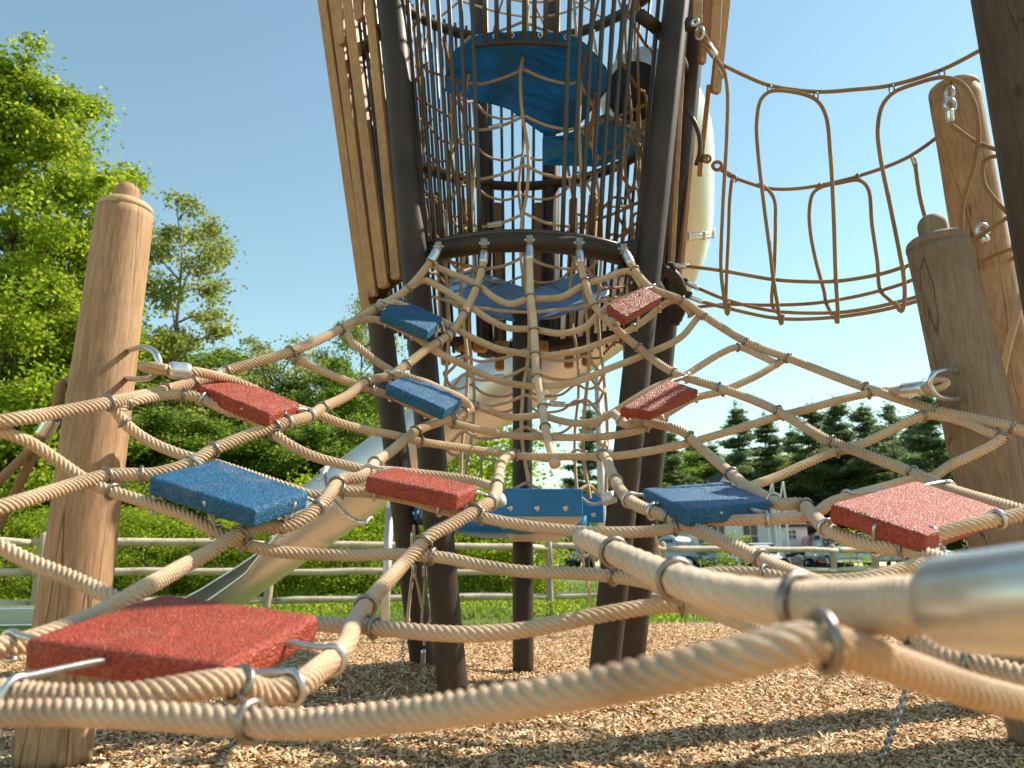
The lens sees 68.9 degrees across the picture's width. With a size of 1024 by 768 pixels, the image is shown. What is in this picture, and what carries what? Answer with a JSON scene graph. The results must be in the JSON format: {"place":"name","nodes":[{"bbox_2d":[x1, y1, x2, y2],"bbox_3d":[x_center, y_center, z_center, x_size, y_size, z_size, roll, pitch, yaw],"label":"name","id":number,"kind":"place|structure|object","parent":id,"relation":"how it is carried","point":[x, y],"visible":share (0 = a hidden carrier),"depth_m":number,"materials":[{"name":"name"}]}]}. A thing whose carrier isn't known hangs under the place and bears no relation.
{"place":"outdoors","nodes":[
{"label":"outdoors","id":0,"kind":"place"},
{"bbox_2d":[0,565,910,635],"bbox_3d":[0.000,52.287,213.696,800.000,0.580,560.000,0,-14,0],"label":"lawn","id":1,"kind":"structure","parent":0,"point":[539,616],"depth_m":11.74,"materials":[{"name":"plant"}]},
{"bbox_2d":[0,605,34,628],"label":"metal trough","id":2,"kind":"object","parent":1,"relation":"on","point":[17,616],"visible":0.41,"depth_m":6.30,"materials":[{"name":"silver paint"}]},
{"bbox_2d":[0,503,49,599],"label":"shrub","id":3,"kind":"object","parent":1,"relation":"on","point":[32,522],"visible":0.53,"depth_m":14.03,"materials":[{"name":"green plant"}]},
{"bbox_2d":[0,492,134,591],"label":"shrub","id":4,"kind":"object","parent":1,"relation":"on","point":[30,587],"visible":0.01,"depth_m":15.96,"materials":[{"name":"green plant"}]},
{"bbox_2d":[0,236,161,582],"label":"maple tree","id":5,"kind":"object","parent":1,"relation":"on","point":[14,368],"visible":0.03,"depth_m":16.57,"materials":[{"name":"green plant"}]},
{"bbox_2d":[0,28,181,538],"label":"maple tree","id":6,"kind":"object","parent":1,"relation":"on","point":[49,117],"visible":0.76,"depth_m":15.98,"materials":[{"name":"green plant"}]},
{"bbox_2d":[9,352,177,566],"bbox_3d":[-11.607,2.163,18.957,5.563,6.077,5.719,5,-15,-20],"label":"leafy tree","id":7,"kind":"object","parent":1,"relation":"on","point":[142,407],"visible":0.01,"depth_m":19.04,"materials":[{"name":"green plant"}]},
{"bbox_2d":[43,481,178,590],"bbox_3d":[-8.656,3.453,16.729,3.471,2.813,3.406,-8,-16,31],"label":"shrub","id":8,"kind":"object","parent":1,"relation":"on","point":[136,490],"visible":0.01,"depth_m":16.28,"materials":[{"name":"green plant"}]},
{"bbox_2d":[16,404,233,590],"bbox_3d":[-9.140,2.735,17.872,5.147,4.465,5.007,11,-17,-37],"label":"leafy tree","id":9,"kind":"object","parent":1,"relation":"on","point":[184,442],"visible":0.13,"depth_m":17.58,"materials":[{"name":"green plant"}]},
{"bbox_2d":[113,504,207,596],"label":"shrub","id":10,"kind":"object","parent":1,"relation":"on","point":[149,520],"visible":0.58,"depth_m":14.96,"materials":[{"name":"green plant"}]},
{"bbox_2d":[115,482,231,591],"bbox_3d":[-7.888,3.562,17.590,3.702,3.001,3.633,7,-15,-27],"label":"shrub","id":11,"kind":"object","parent":1,"relation":"on","point":[177,584],"visible":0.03,"depth_m":17.09,"materials":[{"name":"green plant"}]},
{"bbox_2d":[125,188,261,581],"bbox_3d":[-9.008,0.004,19.574,4.501,10.571,4.242,10,-17,-35],"label":"branchy tree","id":12,"kind":"object","parent":1,"relation":"on","point":[175,343],"visible":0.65,"depth_m":19.74,"materials":[{"name":"green plant"}]},
{"bbox_2d":[130,329,258,587],"bbox_3d":[-9.280,2.158,21.163,5.719,7.133,5.563,-7,-15,26],"label":"leafy tree","id":13,"kind":"object","parent":1,"relation":"on","point":[217,358],"visible":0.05,"depth_m":20.94,"materials":[{"name":"green plant"}]},
{"bbox_2d":[147,509,245,581],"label":"shrub","id":14,"kind":"object","parent":1,"relation":"on","point":[220,554],"visible":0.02,"depth_m":16.92,"materials":[{"name":"green plant"}]},
{"bbox_2d":[149,343,253,467],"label":"leafy tree","id":15,"kind":"object","parent":1,"relation":"on","point":[236,348],"depth_m":28.07,"materials":[{"name":"green plant"}]},
{"bbox_2d":[157,516,267,596],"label":"shrub","id":16,"kind":"object","parent":1,"relation":"on","point":[201,582],"visible":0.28,"depth_m":15.34,"materials":[{"name":"green plant"}]},
{"bbox_2d":[127,413,313,578],"bbox_3d":[-7.381,2.975,18.809,5.147,4.410,5.007,8,-16,-31],"label":"leafy tree","id":17,"kind":"object","parent":1,"relation":"on","point":[212,427],"visible":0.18,"depth_m":18.46,"materials":[{"name":"green plant"}]},
{"bbox_2d":[201,522,307,596],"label":"shrub","id":18,"kind":"object","parent":1,"relation":"on","point":[258,537],"visible":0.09,"depth_m":14.80,"materials":[{"name":"green plant"}]},
{"bbox_2d":[205,388,304,465],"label":"leafy tree","id":19,"kind":"object","parent":1,"relation":"on","point":[221,414],"depth_m":24.03,"materials":[{"name":"green plant"}]},
{"bbox_2d":[199,419,357,588],"bbox_3d":[-5.797,3.115,19.327,4.861,4.373,4.729,9,-16,-34],"label":"leafy tree","id":20,"kind":"object","parent":1,"relation":"on","point":[310,433],"visible":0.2,"depth_m":18.84,"materials":[{"name":"green plant"}]},
{"bbox_2d":[217,332,356,585],"bbox_3d":[-7.227,2.141,21.975,4.621,7.496,4.442,-8,-16,30],"label":"loose tree","id":21,"kind":"object","parent":1,"relation":"on","point":[295,370],"visible":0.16,"depth_m":22.24,"materials":[{"name":"green plant"}]},
{"bbox_2d":[225,477,350,593],"bbox_3d":[-4.966,3.544,17.106,3.406,2.813,3.471,6,-15,-22],"label":"shrub","id":22,"kind":"object","parent":1,"relation":"on","point":[291,579],"visible":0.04,"depth_m":16.72,"materials":[{"name":"green plant"}]},
{"bbox_2d":[230,375,372,473],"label":"leafy tree","id":23,"kind":"object","parent":1,"relation":"on","point":[287,387],"visible":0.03,"depth_m":22.52,"materials":[{"name":"green plant"}]},
{"bbox_2d":[254,513,381,595],"bbox_3d":[-3.655,3.242,14.710,2.777,2.250,2.725,-7,-15,26],"label":"shrub","id":24,"kind":"object","parent":1,"relation":"on","point":[326,582],"visible":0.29,"depth_m":14.29,"materials":[{"name":"green plant"}]},
{"bbox_2d":[267,466,386,591],"bbox_3d":[-4.105,3.519,17.720,3.860,3.188,3.934,-12,-18,41],"label":"shrub","id":25,"kind":"object","parent":1,"relation":"on","point":[308,478],"visible":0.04,"depth_m":17.38,"materials":[{"name":"green plant"}]},
{"bbox_2d":[273,347,408,538],"bbox_3d":[-4.729,2.452,20.957,4.451,6.426,4.575,6,-15,-24],"label":"leafy tree","id":26,"kind":"object","parent":1,"relation":"on","point":[369,416],"visible":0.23,"depth_m":20.48,"materials":[{"name":"green plant"}]},
{"bbox_2d":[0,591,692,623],"bbox_3d":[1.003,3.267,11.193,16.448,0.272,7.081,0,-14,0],"label":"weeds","id":27,"kind":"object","parent":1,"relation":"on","point":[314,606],"visible":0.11,"depth_m":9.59,"materials":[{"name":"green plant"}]},
{"bbox_2d":[308,293,409,437],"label":"tree","id":28,"kind":"object","parent":1,"relation":"on","point":[360,338],"visible":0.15,"depth_m":24.42,"materials":[{"name":"green plant"}]},
{"bbox_2d":[320,506,422,594],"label":"shrub","id":29,"kind":"object","parent":1,"relation":"on","point":[379,537],"visible":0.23,"depth_m":14.78,"materials":[{"name":"green plant"}]},
{"bbox_2d":[0,532,881,629],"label":"rail fence","id":30,"kind":"object","parent":1,"relation":"on","point":[267,600],"visible":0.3,"depth_m":8.92,"materials":[{"name":"grey metal"}]},
{"bbox_2d":[382,440,507,533],"bbox_3d":[-3.219,4.062,25.883,7.405,6.001,7.266,11,-18,-38],"label":"shrub","id":31,"kind":"object","parent":1,"relation":"on","point":[469,473],"depth_m":25.86,"materials":[{"name":"green plant"}]},
{"bbox_2d":[384,472,509,588],"bbox_3d":[-1.228,3.311,16.108,3.471,2.813,3.406,6,-15,-23],"label":"shrub","id":32,"kind":"object","parent":1,"relation":"on","point":[478,498],"visible":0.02,"depth_m":16.02,"materials":[{"name":"green plant"}]},
{"bbox_2d":[187,46,714,605],"bbox_3d":[-0.723,0.148,6.223,5.209,3.980,1.490,-9,-16,33],"label":"tube slide","id":33,"kind":"object","parent":1,"relation":"on","point":[247,580],"visible":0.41,"depth_m":6.04,"materials":[{"name":"metal"}]},
{"bbox_2d":[420,527,534,592],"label":"shrub","id":34,"kind":"object","parent":1,"relation":"on","point":[471,586],"visible":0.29,"depth_m":14.31,"materials":[{"name":"green plant"}]},
{"bbox_2d":[419,422,574,579],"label":"leafy tree","id":35,"kind":"object","parent":1,"relation":"on","point":[475,462],"visible":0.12,"depth_m":23.45,"materials":[{"name":"green plant"}]},
{"bbox_2d":[458,502,570,592],"bbox_3d":[-0.311,3.393,15.173,2.661,2.157,2.611,9,-16,-32],"label":"shrub","id":36,"kind":"object","parent":1,"relation":"on","point":[505,581],"visible":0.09,"depth_m":14.73,"materials":[{"name":"green plant"}]},
{"bbox_2d":[486,536,590,593],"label":"shrub","id":37,"kind":"object","parent":1,"relation":"on","point":[538,584],"visible":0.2,"depth_m":14.34,"materials":[{"name":"green plant"}]},
{"bbox_2d":[544,483,608,567],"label":"leafy tree","id":38,"kind":"object","parent":1,"relation":"on","point":[572,487],"depth_m":50.39,"materials":[{"name":"green plant"}]},
{"bbox_2d":[557,393,612,567],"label":"pine tree","id":39,"kind":"object","parent":1,"relation":"on","point":[590,446],"visible":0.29,"depth_m":33.82,"materials":[{"name":"green plant"}]},
{"bbox_2d":[662,418,704,485],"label":"pine tree","id":40,"kind":"object","parent":1,"relation":"on","point":[672,459],"visible":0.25,"depth_m":61.70,"materials":[{"name":"green plant"}]},
{"bbox_2d":[673,462,719,484],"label":"leafy tree","id":41,"kind":"object","parent":1,"relation":"on","point":[695,471],"visible":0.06,"depth_m":65.70,"materials":[{"name":"green plant"}]},
{"bbox_2d":[665,450,731,482],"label":"leafy tree","id":42,"kind":"object","parent":1,"relation":"on","point":[691,458],"visible":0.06,"depth_m":67.69,"materials":[{"name":"green plant"}]},
{"bbox_2d":[692,432,725,472],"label":"pine tree","id":43,"kind":"object","parent":1,"relation":"on","point":[713,448],"visible":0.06,"depth_m":68.35,"materials":[{"name":"green plant"}]},
{"bbox_2d":[690,542,732,566],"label":"sapling","id":44,"kind":"object","parent":1,"relation":"on","point":[720,558],"visible":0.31,"depth_m":16.99,"materials":[{"name":"green plant"}]},
{"bbox_2d":[662,510,776,566],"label":"white house","id":45,"kind":"structure","parent":1,"relation":"on","point":[757,533],"depth_m":52.97,"materials":[{"name":"paint"}]},
{"bbox_2d":[711,525,725,535],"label":"window","id":46,"kind":"structure","parent":45,"relation":"in","point":[721,529],"depth_m":52.99,"materials":[{"name":"white paint"}]},
{"bbox_2d":[741,525,758,542],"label":"window","id":47,"kind":"structure","parent":45,"relation":"in","point":[752,532],"depth_m":52.92,"materials":[{"name":"grey glass"}]},
{"bbox_2d":[712,531,757,566],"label":"bush","id":48,"kind":"object","parent":1,"relation":"on","point":[732,559],"visible":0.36,"depth_m":16.54,"materials":[{"name":"green plant"}]},
{"bbox_2d":[704,400,767,482],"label":"pine tree","id":49,"kind":"object","parent":1,"relation":"on","point":[743,465],"visible":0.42,"depth_m":60.30,"materials":[{"name":"green plant"}]},
{"bbox_2d":[720,451,798,493],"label":"leafy tree","id":50,"kind":"object","parent":1,"relation":"on","point":[725,458],"visible":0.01,"depth_m":68.39,"materials":[{"name":"green plant"}]},
{"bbox_2d":[729,411,816,533],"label":"pine tree","id":51,"kind":"object","parent":1,"relation":"on","point":[765,431],"visible":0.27,"depth_m":62.06,"materials":[{"name":"green plant"}]},
{"bbox_2d":[767,481,791,564],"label":"frame trellis","id":52,"kind":"object","parent":1,"relation":"on","point":[779,525],"visible":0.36,"depth_m":48.56,"materials":[{"name":"white paint"}]},
{"bbox_2d":[774,423,806,456],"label":"pine tree","id":53,"kind":"object","parent":1,"relation":"on","point":[791,433],"visible":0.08,"depth_m":72.73,"materials":[{"name":"green plant"}]},
{"bbox_2d":[772,510,812,566],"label":"white garage","id":54,"kind":"structure","parent":1,"relation":"on","point":[797,532],"depth_m":51.93,"materials":[{"name":"paint"}]},
{"bbox_2d":[786,529,796,539],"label":"window","id":55,"kind":"structure","parent":54,"relation":"in","point":[792,532],"depth_m":51.93,"materials":[{"name":"white glass"}]},
{"bbox_2d":[748,455,849,532],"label":"leafy tree","id":56,"kind":"object","parent":1,"relation":"on","point":[789,488],"visible":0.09,"depth_m":60.46,"materials":[{"name":"green plant"}]},
{"bbox_2d":[770,398,858,566],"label":"pine tree","id":57,"kind":"object","parent":1,"relation":"on","point":[826,470],"visible":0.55,"depth_m":59.80,"materials":[{"name":"green plant"}]},
{"bbox_2d":[782,446,858,532],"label":"leafy tree","id":58,"kind":"object","parent":1,"relation":"on","point":[797,455],"depth_m":68.72,"materials":[{"name":"green plant"}]},
{"bbox_2d":[792,393,880,566],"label":"pine tree","id":59,"kind":"object","parent":1,"relation":"on","point":[835,412],"visible":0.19,"depth_m":63.16,"materials":[{"name":"green plant"}]},
{"bbox_2d":[832,528,888,572],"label":"sapling","id":60,"kind":"object","parent":1,"relation":"on","point":[865,560],"visible":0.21,"depth_m":15.53,"materials":[{"name":"green plant"}]},
{"bbox_2d":[827,399,909,495],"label":"pine tree","id":61,"kind":"object","parent":1,"relation":"on","point":[859,466],"visible":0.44,"depth_m":59.85,"materials":[{"name":"green plant"}]},
{"bbox_2d":[872,410,891,565],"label":"pine tree","id":62,"kind":"object","parent":1,"relation":"on","point":[887,563],"visible":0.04,"depth_m":75.98,"materials":[{"name":"green plant"}]},
{"bbox_2d":[866,400,932,480],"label":"pine tree","id":63,"kind":"object","parent":1,"relation":"on","point":[888,415],"visible":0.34,"depth_m":58.51,"materials":[{"name":"green plant"}]},
{"bbox_2d":[890,408,923,456],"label":"pine tree","id":64,"kind":"object","parent":1,"relation":"on","point":[905,433],"visible":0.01,"depth_m":66.82,"materials":[{"name":"green plant"}]},
{"bbox_2d":[878,377,953,549],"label":"pine tree","id":65,"kind":"object","parent":1,"relation":"on","point":[921,435],"visible":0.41,"depth_m":51.97,"materials":[{"name":"green plant"}]},
{"bbox_2d":[884,450,967,552],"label":"leafy tree","id":66,"kind":"object","parent":1,"relation":"on","point":[952,548],"visible":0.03,"depth_m":59.24,"materials":[{"name":"green plant"}]},
{"bbox_2d":[947,539,968,551],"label":"leafy tree","id":67,"kind":"object","parent":1,"relation":"on","point":[958,543],"depth_m":59.51,"materials":[{"name":"green plant"}]},
{"bbox_2d":[0,0,1010,564],"label":"sky","id":68,"kind":"structure","parent":0,"point":[229,102],"materials":[{"name":"blue"}]},
{"bbox_2d":[0,621,1023,767],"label":"wood chip ground","id":69,"kind":"structure","parent":0,"point":[423,747],"depth_m":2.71,"materials":[{"name":"beige wood"}]},
{"bbox_2d":[10,182,162,767],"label":"wooden post","id":70,"kind":"object","parent":69,"relation":"on","point":[82,530],"visible":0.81,"depth_m":2.32,"materials":[{"name":"brown wood"}]},
{"bbox_2d":[0,376,68,530],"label":"anchor rope","id":71,"kind":"object","parent":70,"relation":"attached to","point":[45,430],"visible":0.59,"depth_m":2.46,"materials":[{"name":"fabric"}]},
{"bbox_2d":[380,501,392,638],"bbox_3d":[-0.998,1.459,5.971,0.068,1.190,0.068,0,-14,0],"label":"steel pole","id":72,"kind":"object","parent":69,"relation":"on","point":[385,602],"visible":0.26,"depth_m":5.98,"materials":[{"name":"silver metal"}]},
{"bbox_2d":[317,0,730,693],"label":"climbing tower","id":73,"kind":"structure","parent":69,"relation":"on","point":[377,114],"depth_m":3.93,"materials":[{"name":"brown metal"}]},
{"bbox_2d":[400,525,430,682],"bbox_3d":[-0.445,1.056,3.499,0.129,0.762,0.297,4,-14,-17],"label":"hanging rope bundle","id":74,"kind":"object","parent":73,"relation":"hanging from","point":[413,576],"visible":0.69,"depth_m":3.43,"materials":[{"name":"fabric"}]},
{"bbox_2d":[412,489,603,541],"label":"blue platform","id":75,"kind":"structure","parent":73,"relation":"attached to","point":[564,506],"depth_m":3.57,"materials":[{"name":"plastic"}]},
{"bbox_2d":[366,0,654,507],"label":"chimney net","id":76,"kind":"object","parent":73,"relation":"hanging from","point":[467,354],"visible":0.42,"depth_m":4.22,"materials":[{"name":"beige fabric"}]},
{"bbox_2d":[0,245,1023,746],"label":"climbing net","id":77,"kind":"object","parent":73,"relation":"attached to","point":[948,619],"visible":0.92,"depth_m":1.41,"materials":[{"name":"beige fabric"}]},
{"bbox_2d":[0,595,347,707],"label":"step pad","id":78,"kind":"object","parent":77,"relation":"attached to","point":[162,636],"visible":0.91,"depth_m":1.10,"materials":[{"name":"red rubber"}]},
{"bbox_2d":[148,454,325,539],"bbox_3d":[-0.718,0.277,1.887,0.414,0.235,0.282,-5,-15,20],"label":"step pad","id":79,"kind":"object","parent":77,"relation":"attached to","point":[226,491],"visible":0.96,"depth_m":1.80,"materials":[{"name":"blue rubber"}]},
{"bbox_2d":[196,367,316,430],"bbox_3d":[-0.825,0.037,2.334,0.374,0.235,0.227,-2,-14,9],"label":"step pad","id":80,"kind":"object","parent":77,"relation":"attached to","point":[262,406],"visible":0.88,"depth_m":2.26,"materials":[{"name":"red rubber"}]},
{"bbox_2d":[377,298,451,347],"bbox_3d":[-0.442,-0.270,3.112,0.337,0.274,0.237,-5,-15,21],"label":"step pad","id":81,"kind":"object","parent":77,"relation":"attached to","point":[417,321],"visible":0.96,"depth_m":3.03,"materials":[{"name":"blue rubber"}]},
{"bbox_2d":[384,369,469,421],"bbox_3d":[-0.331,0.055,2.792,0.325,0.243,0.469,0,-14,0],"label":"step pad","id":82,"kind":"object","parent":77,"relation":"attached to","point":[433,400],"visible":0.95,"depth_m":2.62,"materials":[{"name":"blue rubber"}]},
{"bbox_2d":[360,464,498,516],"bbox_3d":[-0.283,0.284,2.064,0.446,0.170,0.231,-5,-15,20],"label":"step pad","id":83,"kind":"object","parent":77,"relation":"attached to","point":[429,490],"visible":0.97,"depth_m":1.97,"materials":[{"name":"red rubber"}]},
{"bbox_2d":[597,284,661,331],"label":"step pad","id":84,"kind":"object","parent":77,"relation":"attached to","point":[637,304],"visible":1,"depth_m":3.03,"materials":[{"name":"red rubber"}]},
{"bbox_2d":[615,372,698,425],"bbox_3d":[0.570,0.037,2.844,0.463,0.269,0.300,5,-15,-20],"label":"step pad","id":85,"kind":"object","parent":77,"relation":"attached to","point":[661,399],"visible":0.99,"depth_m":2.69,"materials":[{"name":"red rubber"}]},
{"bbox_2d":[621,482,781,528],"bbox_3d":[0.569,0.336,2.134,0.456,0.172,0.431,6,-15,-23],"label":"step pad","id":86,"kind":"object","parent":77,"relation":"attached to","point":[703,504],"visible":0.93,"depth_m":2.03,"materials":[{"name":"blue rubber"}]},
{"bbox_2d":[816,479,1007,557],"bbox_3d":[0.986,0.323,1.858,0.393,0.215,0.601,-8,-16,29],"label":"step pad","id":87,"kind":"object","parent":77,"relation":"attached to","point":[913,515],"visible":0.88,"depth_m":1.73,"materials":[{"name":"red rubber"}]},
{"bbox_2d":[580,549,595,607],"bbox_3d":[0.400,0.941,3.705,0.076,0.381,0.526,-3,-14,11],"label":"tether rope","id":88,"kind":"object","parent":73,"relation":"attached to","point":[587,584],"visible":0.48,"depth_m":3.72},
{"bbox_2d":[666,17,1013,325],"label":"rope bridge","id":89,"kind":"structure","parent":73,"relation":"hanging from","point":[691,24],"depth_m":3.64,"materials":[{"name":"fabric"}]},
{"bbox_2d":[1002,294,1021,374],"bbox_3d":[2.019,-0.219,3.034,0.076,0.581,0.302,1,-14,-5],"label":"hanging rope","id":90,"kind":"object","parent":89,"relation":"hanging from","point":[1011,334],"visible":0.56,"depth_m":2.98,"materials":[{"name":"beige fabric"}]},
{"bbox_2d":[594,365,605,568],"bbox_3d":[0.755,0.867,6.318,0.068,2.504,0.068,0,-14,0],"label":"steel pole","id":91,"kind":"object","parent":69,"relation":"on","point":[600,471],"depth_m":6.33,"materials":[{"name":"silver metal"}]},
{"bbox_2d":[878,689,911,763],"bbox_3d":[1.068,0.992,2.107,0.027,0.298,0.250,1,-14,-3],"label":"ground chain","id":92,"kind":"object","parent":69,"relation":"on","point":[891,731],"visible":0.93,"depth_m":2.08,"materials":[{"name":"metal"}]},
{"bbox_2d":[905,213,1023,746],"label":"wooden post","id":93,"kind":"object","parent":69,"relation":"on","point":[963,351],"visible":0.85,"depth_m":2.56,"materials":[{"name":"wood"}]},
{"bbox_2d":[928,74,1023,437],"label":"wooden post","id":94,"kind":"object","parent":69,"relation":"on","point":[997,274],"visible":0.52,"depth_m":3.37,"materials":[{"name":"brown wood"}]},
{"bbox_2d":[970,0,1023,316],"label":"wooden post","id":95,"kind":"object","parent":69,"relation":"on","point":[999,27],"visible":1,"depth_m":2.72,"materials":[{"name":"brown wood"}]},
{"bbox_2d":[699,472,735,485],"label":"white house","id":96,"kind":"structure","parent":0,"point":[721,478],"depth_m":58.60,"materials":[{"name":"paint"}]},
{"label":"parking lot","id":97,"kind":"structure","parent":0,"visible":0},
{"bbox_2d":[557,542,597,567],"bbox_3d":[3.114,9.200,39.965,2.100,1.498,4.548,2,-14,-10],"label":"parked car","id":98,"kind":"object","parent":97,"relation":"on","point":[576,561],"visible":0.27,"depth_m":37.88,"materials":[{"name":"grey metal"}]},
{"bbox_2d":[655,535,715,566],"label":"parked car","id":99,"kind":"object","parent":97,"relation":"on","point":[670,540],"visible":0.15,"depth_m":42.07,"materials":[{"name":"silver metal"}]},
{"bbox_2d":[696,542,738,567],"bbox_3d":[11.110,9.432,40.922,2.100,1.498,4.548,-2,-14,7],"label":"car","id":100,"kind":"object","parent":97,"relation":"on","point":[707,556],"visible":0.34,"depth_m":39.51,"materials":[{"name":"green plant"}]},
{"bbox_2d":[739,543,783,566],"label":"parked car","id":101,"kind":"object","parent":97,"relation":"on","point":[776,555],"visible":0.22,"depth_m":41.31,"materials":[{"name":"white paint"}]},
{"bbox_2d":[780,552,815,566],"bbox_3d":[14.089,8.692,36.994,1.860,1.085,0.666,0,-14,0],"label":"parked car","id":102,"kind":"object","parent":97,"relation":"on","point":[796,561],"visible":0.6,"depth_m":36.93,"materials":[{"name":"metal"}]},
{"bbox_2d":[801,534,849,566],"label":"parked car","id":103,"kind":"object","parent":97,"relation":"on","point":[806,541],"visible":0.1,"depth_m":48.78,"materials":[{"name":"red paint"}]},
{"bbox_2d":[799,532,871,567],"bbox_3d":[16.042,8.283,37.100,2.270,1.933,5.590,-1,-14,4],"label":"parked car","id":104,"kind":"object","parent":97,"relation":"on","point":[818,541],"visible":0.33,"depth_m":36.18,"materials":[{"name":"silver metal"}]},
{"bbox_2d":[861,533,952,564],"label":"parked car","id":105,"kind":"object","parent":97,"relation":"on","point":[896,559],"visible":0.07,"depth_m":40.64,"materials":[{"name":"green paint"}]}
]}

